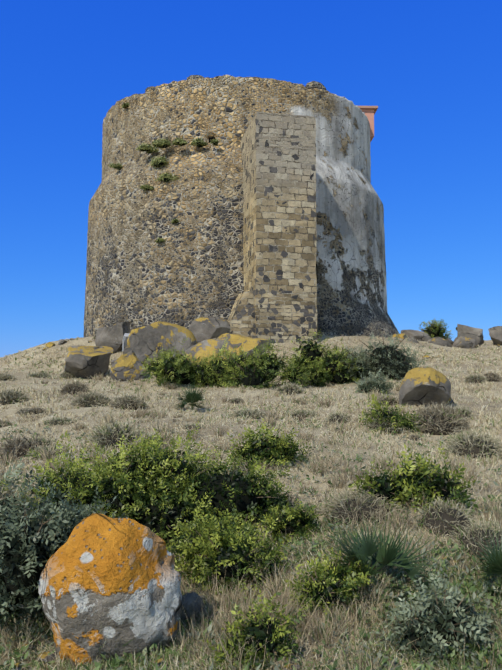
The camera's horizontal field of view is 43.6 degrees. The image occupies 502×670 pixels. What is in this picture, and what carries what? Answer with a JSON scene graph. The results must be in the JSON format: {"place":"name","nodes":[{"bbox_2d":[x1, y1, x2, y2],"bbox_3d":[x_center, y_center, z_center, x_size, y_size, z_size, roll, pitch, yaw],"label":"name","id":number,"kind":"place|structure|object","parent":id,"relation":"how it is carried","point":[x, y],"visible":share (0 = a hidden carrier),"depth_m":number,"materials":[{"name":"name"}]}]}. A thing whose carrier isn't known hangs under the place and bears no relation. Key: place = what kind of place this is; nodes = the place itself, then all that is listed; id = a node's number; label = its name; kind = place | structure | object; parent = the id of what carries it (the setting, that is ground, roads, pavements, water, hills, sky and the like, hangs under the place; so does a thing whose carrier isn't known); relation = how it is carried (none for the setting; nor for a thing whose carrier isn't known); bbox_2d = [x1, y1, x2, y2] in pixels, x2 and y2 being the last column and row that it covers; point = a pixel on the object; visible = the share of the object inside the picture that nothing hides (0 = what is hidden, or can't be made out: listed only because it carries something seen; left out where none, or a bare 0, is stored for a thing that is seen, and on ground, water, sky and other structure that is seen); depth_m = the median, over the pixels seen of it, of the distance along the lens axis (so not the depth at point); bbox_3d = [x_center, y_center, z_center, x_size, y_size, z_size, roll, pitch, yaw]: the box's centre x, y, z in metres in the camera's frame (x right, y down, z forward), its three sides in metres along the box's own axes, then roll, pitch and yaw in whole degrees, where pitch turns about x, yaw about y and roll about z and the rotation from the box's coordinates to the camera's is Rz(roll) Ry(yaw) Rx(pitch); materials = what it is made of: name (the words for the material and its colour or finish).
{"place":"outdoors","nodes":[
{"label":"outdoors","id":0,"kind":"place"},
{"bbox_2d":[0,333,501,669],"bbox_3d":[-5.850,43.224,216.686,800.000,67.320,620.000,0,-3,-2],"label":"ground","id":1,"kind":"structure","parent":0,"point":[20,375],"depth_m":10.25,"materials":[{"name":"beige plant"}]},
{"bbox_2d":[11,662,25,669],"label":"loose stone","id":2,"kind":"object","parent":1,"relation":"on","point":[19,667],"visible":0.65,"depth_m":2.98,"materials":[{"name":"grey stone"}]},
{"bbox_2d":[22,642,36,649],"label":"pebble","id":3,"kind":"object","parent":1,"relation":"on","point":[30,647],"visible":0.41,"depth_m":3.19,"materials":[{"name":"grey stone"}]},
{"bbox_2d":[37,650,58,664],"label":"loose stone","id":4,"kind":"object","parent":1,"relation":"on","point":[44,657],"visible":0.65,"depth_m":3.05,"materials":[{"name":"grey stone"}]},
{"bbox_2d":[46,342,54,347],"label":"fallen stone","id":5,"kind":"object","parent":1,"relation":"on","point":[49,344],"visible":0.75,"depth_m":22.79,"materials":[{"name":"yellow stone"}]},
{"bbox_2d":[58,339,66,344],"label":"fallen stone","id":6,"kind":"object","parent":1,"relation":"on","point":[61,341],"visible":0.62,"depth_m":22.71,"materials":[{"name":"grey stone"}]},
{"bbox_2d":[0,457,129,642],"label":"shrub","id":7,"kind":"object","parent":1,"relation":"on","point":[28,548],"visible":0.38,"depth_m":3.28,"materials":[{"name":"green plant"}]},
{"bbox_2d":[64,345,112,378],"bbox_3d":[-4.568,0.920,17.775,1.437,1.270,0.914,2,-3,-29],"label":"boulder","id":8,"kind":"object","parent":1,"relation":"on","point":[84,362],"visible":0.69,"depth_m":17.57,"materials":[{"name":"grey stone"}]},
{"bbox_2d":[38,513,181,667],"bbox_3d":[-0.701,1.297,3.120,0.685,0.812,0.424,-1,-3,14],"label":"boulder","id":9,"kind":"object","parent":1,"relation":"on","point":[116,582],"visible":0.85,"depth_m":2.99,"materials":[{"name":"orange stone"}]},
{"bbox_2d":[95,321,129,354],"bbox_3d":[-4.481,0.275,20.593,1.145,1.487,1.641,0,-3,-2],"label":"boulder","id":10,"kind":"object","parent":1,"relation":"on","point":[111,336],"visible":0.62,"depth_m":19.91,"materials":[{"name":"grey stone"}]},
{"bbox_2d":[90,316,137,341],"bbox_3d":[-4.705,0.025,21.984,2.052,1.419,1.347,0,-3,-2],"label":"dry bush","id":11,"kind":"object","parent":1,"relation":"on","point":[115,322],"depth_m":21.94,"materials":[{"name":"plant"}]},
{"bbox_2d":[122,333,129,350],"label":"rock","id":12,"kind":"object","parent":1,"relation":"on","point":[124,340],"visible":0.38,"depth_m":19.77,"materials":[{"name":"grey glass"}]},
{"bbox_2d":[110,351,146,381],"bbox_3d":[-3.396,0.931,17.096,1.113,1.028,0.814,3,-4,-41],"label":"boulder","id":13,"kind":"object","parent":1,"relation":"on","point":[124,367],"visible":0.73,"depth_m":16.84,"materials":[{"name":"yellow stone"}]},
{"bbox_2d":[0,421,295,548],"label":"shrub","id":14,"kind":"object","parent":1,"relation":"on","point":[157,491],"visible":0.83,"depth_m":4.76,"materials":[{"name":"green plant"}]},
{"bbox_2d":[123,321,196,368],"bbox_3d":[-2.790,0.493,18.554,2.147,1.810,1.537,3,-4,-42],"label":"boulder","id":15,"kind":"object","parent":1,"relation":"on","point":[145,342],"visible":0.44,"depth_m":18.29,"materials":[{"name":"grey stone"}]},
{"bbox_2d":[154,658,167,668],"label":"pebble","id":16,"kind":"object","parent":1,"relation":"on","point":[160,661],"visible":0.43,"depth_m":2.93,"materials":[{"name":"grey stone"}]},
{"bbox_2d":[139,337,221,387],"bbox_3d":[-1.740,0.758,15.399,1.894,1.443,1.941,-2,-4,34],"label":"lentisk belt","id":17,"kind":"object","parent":1,"relation":"on","point":[181,369],"visible":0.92,"depth_m":15.20,"materials":[{"name":"green plant"}]},
{"bbox_2d":[172,384,209,409],"bbox_3d":[-1.102,1.120,11.461,0.899,0.507,0.651,-1,-3,18],"label":"dwarf palm","id":18,"kind":"object","parent":1,"relation":"on","point":[192,398],"visible":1,"depth_m":11.34,"materials":[{"name":"green plant"}]},
{"bbox_2d":[180,591,204,623],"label":"rock","id":19,"kind":"object","parent":1,"relation":"on","point":[190,603],"visible":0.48,"depth_m":3.35,"materials":[{"name":"grey stone"}]},
{"bbox_2d":[189,316,229,340],"bbox_3d":[-1.205,0.186,20.322,1.167,1.587,1.505,-2,-3,29],"label":"boulder","id":20,"kind":"object","parent":1,"relation":"on","point":[203,328],"visible":0.44,"depth_m":19.84,"materials":[{"name":"grey stone"}]},
{"bbox_2d":[193,338,238,387],"bbox_3d":[-0.599,0.803,15.709,1.737,1.501,1.534,0,-3,-2],"label":"lentisk belt","id":21,"kind":"object","parent":1,"relation":"on","point":[214,372],"visible":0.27,"depth_m":15.33,"materials":[{"name":"green plant"}]},
{"bbox_2d":[185,333,269,368],"bbox_3d":[-0.651,0.707,18.076,2.171,1.508,1.753,-1,-3,18],"label":"boulder","id":22,"kind":"object","parent":1,"relation":"on","point":[201,348],"visible":0.58,"depth_m":17.69,"materials":[{"name":"yellow stone"}]},
{"bbox_2d":[165,502,294,596],"bbox_3d":[-0.191,1.359,3.932,0.935,0.573,0.768,0,-3,-2],"label":"shrub","id":23,"kind":"object","parent":1,"relation":"on","point":[218,549],"visible":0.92,"depth_m":3.84,"materials":[{"name":"green plant"}]},
{"bbox_2d":[84,75,386,336],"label":"tower","id":24,"kind":"structure","parent":1,"relation":"on","point":[188,272],"depth_m":23.36,"materials":[{"name":"stone"}]},
{"bbox_2d":[108,163,122,169],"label":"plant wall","id":25,"kind":"structure","parent":24,"relation":"attached to","point":[118,166],"depth_m":24.66,"materials":[{"name":"green plant"}]},
{"bbox_2d":[122,103,129,107],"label":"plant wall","id":26,"kind":"structure","parent":24,"relation":"attached to","point":[125,105],"depth_m":24.75,"materials":[{"name":"green plant"}]},
{"bbox_2d":[139,184,153,190],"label":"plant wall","id":27,"kind":"structure","parent":24,"relation":"attached to","point":[147,187],"depth_m":23.10,"materials":[{"name":"green plant"}]},
{"bbox_2d":[135,142,158,153],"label":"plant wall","id":28,"kind":"structure","parent":24,"relation":"attached to","point":[148,148],"depth_m":23.53,"materials":[{"name":"green plant"}]},
{"bbox_2d":[149,155,169,167],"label":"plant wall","id":29,"kind":"structure","parent":24,"relation":"attached to","point":[158,161],"depth_m":23.05,"materials":[{"name":"green plant"}]},
{"bbox_2d":[155,237,165,243],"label":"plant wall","id":30,"kind":"structure","parent":24,"relation":"attached to","point":[158,240],"depth_m":22.64,"materials":[{"name":"green plant"}]},
{"bbox_2d":[151,137,172,148],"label":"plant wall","id":31,"kind":"structure","parent":24,"relation":"attached to","point":[162,143],"depth_m":23.16,"materials":[{"name":"green plant"}]},
{"bbox_2d":[155,171,180,181],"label":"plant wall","id":32,"kind":"structure","parent":24,"relation":"attached to","point":[166,177],"depth_m":22.76,"materials":[{"name":"green plant"}]},
{"bbox_2d":[172,137,187,146],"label":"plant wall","id":33,"kind":"structure","parent":24,"relation":"attached to","point":[178,142],"depth_m":22.83,"materials":[{"name":"green plant"}]},
{"bbox_2d":[187,75,203,79],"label":"stone","id":34,"kind":"object","parent":24,"relation":"on","point":[194,76],"visible":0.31,"depth_m":23.49,"materials":[{"name":"grey stone"}]},
{"bbox_2d":[190,138,208,147],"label":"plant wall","id":35,"kind":"structure","parent":24,"relation":"attached to","point":[198,142],"depth_m":22.87,"materials":[{"name":"green plant"}]},
{"bbox_2d":[210,138,219,145],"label":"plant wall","id":36,"kind":"structure","parent":24,"relation":"attached to","point":[215,142],"depth_m":22.71,"materials":[{"name":"green plant"}]},
{"bbox_2d":[305,81,325,89],"bbox_3d":[2.538,-9.637,24.454,1.011,0.428,0.660,2,-4,-33],"label":"rim lump","id":37,"kind":"object","parent":24,"relation":"on","point":[313,84],"visible":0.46,"depth_m":24.13,"materials":[{"name":"grey stone"}]},
{"bbox_2d":[316,290,398,337],"bbox_3d":[4.098,0.223,28.697,5.496,3.250,13.270,0,-3,-2],"label":"tower base","id":38,"kind":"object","parent":24,"relation":"attached to","point":[338,314],"visible":0.27,"depth_m":23.24,"materials":[{"name":"grey stone"}]},
{"bbox_2d":[358,106,377,141],"bbox_3d":[4.809,-9.455,28.832,1.600,1.320,2.100,0,-3,-2],"label":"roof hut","id":39,"kind":"object","parent":24,"relation":"on","point":[369,111],"visible":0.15,"depth_m":27.95,"materials":[{"name":"paint"}]},
{"bbox_2d":[226,290,254,337],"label":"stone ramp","id":40,"kind":"structure","parent":1,"relation":"on","point":[241,320],"depth_m":20.21,"materials":[{"name":"beige stone"}]},
{"bbox_2d":[0,371,501,561],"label":"twig cushions","id":41,"kind":"object","parent":1,"relation":"on","point":[447,420],"visible":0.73,"depth_m":7.74,"materials":[{"name":"grey plant"}]},
{"bbox_2d":[0,418,501,669],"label":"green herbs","id":42,"kind":"object","parent":1,"relation":"on","point":[118,661],"visible":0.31,"depth_m":3.38,"materials":[{"name":"green plant"}]},
{"bbox_2d":[202,589,306,669],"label":"shrub","id":43,"kind":"object","parent":1,"relation":"on","point":[259,627],"visible":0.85,"depth_m":2.95,"materials":[{"name":"green plant"}]},
{"bbox_2d":[217,338,310,388],"bbox_3d":[0.245,0.781,14.957,2.180,1.423,1.658,2,-4,-39],"label":"lentisk belt","id":44,"kind":"object","parent":1,"relation":"on","point":[265,366],"visible":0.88,"depth_m":14.82,"materials":[{"name":"green plant"}]},
{"bbox_2d":[226,418,320,466],"bbox_3d":[0.190,1.159,6.382,1.011,0.601,0.693,2,-3,-29],"label":"shrub","id":45,"kind":"object","parent":1,"relation":"on","point":[278,448],"visible":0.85,"depth_m":6.25,"materials":[{"name":"green plant"}]},
{"bbox_2d":[240,112,316,342],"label":"buttress","id":46,"kind":"structure","parent":1,"relation":"on","point":[278,152],"depth_m":20.43,"materials":[{"name":"beige stone"}]},
{"bbox_2d":[254,498,322,544],"bbox_3d":[0.269,1.372,4.508,0.516,0.399,0.467,2,-4,-34],"label":"shrub","id":47,"kind":"object","parent":1,"relation":"on","point":[293,521],"visible":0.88,"depth_m":4.46,"materials":[{"name":"green plant"}]},
{"bbox_2d":[283,663,299,669],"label":"pebble","id":48,"kind":"object","parent":1,"relation":"on","point":[294,665],"visible":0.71,"depth_m":2.86,"materials":[{"name":"grey stone"}]},
{"bbox_2d":[280,329,364,387],"bbox_3d":[1.819,0.666,16.129,2.142,1.699,1.714,0,-3,-2],"label":"lentisk belt","id":49,"kind":"object","parent":1,"relation":"on","point":[331,367],"visible":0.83,"depth_m":15.84,"materials":[{"name":"green plant"}]},
{"bbox_2d":[284,543,374,616],"bbox_3d":[0.422,1.381,3.442,0.490,0.429,0.588,-3,-4,41],"label":"shrub","id":50,"kind":"object","parent":1,"relation":"on","point":[325,584],"visible":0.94,"depth_m":3.37,"materials":[{"name":"green plant"}]},
{"bbox_2d":[334,342,352,380],"bbox_3d":[2.602,0.809,16.763,1.560,1.261,1.458,0,-3,-2],"label":"lentisk belt","id":51,"kind":"object","parent":1,"relation":"on","point":[344,351],"visible":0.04,"depth_m":16.79,"materials":[{"name":"green plant"}]},
{"bbox_2d":[353,369,394,395],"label":"shrub","id":52,"kind":"object","parent":1,"relation":"on","point":[378,382],"visible":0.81,"depth_m":13.09,"materials":[{"name":"green plant"}]},
{"bbox_2d":[336,332,424,381],"bbox_3d":[3.322,0.528,16.174,2.592,1.575,1.864,-2,-4,32],"label":"grey shrub","id":53,"kind":"object","parent":1,"relation":"on","point":[392,361],"visible":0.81,"depth_m":15.82,"materials":[{"name":"green plant"}]},
{"bbox_2d":[325,512,441,599],"bbox_3d":[0.716,1.249,3.556,0.714,0.482,0.678,-1,-3,21],"label":"dwarf palm","id":54,"kind":"object","parent":1,"relation":"on","point":[369,550],"visible":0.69,"depth_m":3.58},
{"bbox_2d":[355,391,422,434],"bbox_3d":[1.972,1.152,8.826,1.014,0.754,0.810,1,-3,-21],"label":"shrub","id":55,"kind":"object","parent":1,"relation":"on","point":[392,414],"visible":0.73,"depth_m":8.69,"materials":[{"name":"green plant"}]},
{"bbox_2d":[384,659,395,668],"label":"pebble","id":56,"kind":"object","parent":1,"relation":"on","point":[388,660],"visible":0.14,"depth_m":2.91,"materials":[{"name":"grey stone"}]},
{"bbox_2d":[393,334,406,338],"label":"fallen stone","id":57,"kind":"object","parent":1,"relation":"on","point":[402,336],"visible":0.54,"depth_m":24.16,"materials":[{"name":"yellow stone"}]},
{"bbox_2d":[407,337,418,342],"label":"fallen stone","id":58,"kind":"object","parent":1,"relation":"on","point":[413,340],"visible":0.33,"depth_m":22.87,"materials":[{"name":"grey stone"}]},
{"bbox_2d":[348,441,479,513],"bbox_3d":[1.241,1.136,4.868,1.001,0.649,0.783,0,-3,-2],"label":"shrub","id":59,"kind":"object","parent":1,"relation":"on","point":[410,480],"visible":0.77,"depth_m":4.75,"materials":[{"name":"green plant"}]},
{"bbox_2d":[401,330,430,341],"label":"skyline rock","id":60,"kind":"object","parent":1,"relation":"on","point":[419,335],"visible":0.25,"depth_m":25.12,"materials":[{"name":"grey stone"}]},
{"bbox_2d":[399,367,450,406],"bbox_3d":[2.890,0.977,10.457,0.867,0.886,0.703,0,-3,-2],"label":"boulder","id":61,"kind":"object","parent":1,"relation":"on","point":[421,386],"visible":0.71,"depth_m":10.28,"materials":[{"name":"grey stone"}]},
{"bbox_2d":[372,570,494,669],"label":"shrub","id":62,"kind":"object","parent":1,"relation":"on","point":[442,619],"visible":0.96,"depth_m":3.02,"materials":[{"name":"green plant"}]},
{"bbox_2d":[418,319,452,343],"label":"shrub","id":63,"kind":"object","parent":1,"relation":"on","point":[436,329],"visible":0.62,"depth_m":25.57,"materials":[{"name":"green plant"}]},
{"bbox_2d":[427,337,451,346],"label":"skyline rock","id":64,"kind":"object","parent":1,"relation":"on","point":[439,341],"visible":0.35,"depth_m":24.42,"materials":[{"name":"grey stone"}]},
{"bbox_2d":[444,337,453,344],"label":"skyline rock","id":65,"kind":"object","parent":1,"relation":"on","point":[449,340],"visible":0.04,"depth_m":25.59,"materials":[{"name":"grey stone"}]},
{"bbox_2d":[445,397,453,404],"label":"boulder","id":66,"kind":"object","parent":1,"relation":"on","point":[450,400],"visible":0.15,"depth_m":10.94,"materials":[{"name":"grey stone"}]},
{"bbox_2d":[452,336,474,348],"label":"skyline rock","id":67,"kind":"object","parent":1,"relation":"on","point":[463,342],"visible":0.88,"depth_m":24.77,"materials":[{"name":"grey stone"}]},
{"bbox_2d":[456,324,483,346],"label":"skyline rock","id":68,"kind":"object","parent":1,"relation":"on","point":[476,334],"visible":0.62,"depth_m":25.76,"materials":[{"name":"grey stone"}]},
{"bbox_2d":[465,531,501,591],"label":"dwarf palm","id":69,"kind":"object","parent":1,"relation":"on","point":[493,561],"visible":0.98,"depth_m":3.54,"materials":[{"name":"green plant"}]},
{"bbox_2d":[481,656,495,668],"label":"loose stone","id":70,"kind":"object","parent":1,"relation":"on","point":[485,659],"visible":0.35,"depth_m":2.92,"materials":[{"name":"beige stone"}]},
{"bbox_2d":[488,326,501,345],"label":"skyline rock","id":71,"kind":"object","parent":1,"relation":"on","point":[495,333],"visible":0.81,"depth_m":25.57,"materials":[{"name":"grey stone"}]},
{"bbox_2d":[0,0,501,356],"label":"sky","id":72,"kind":"structure","parent":0,"point":[431,69],"materials":[{"name":"blue"}]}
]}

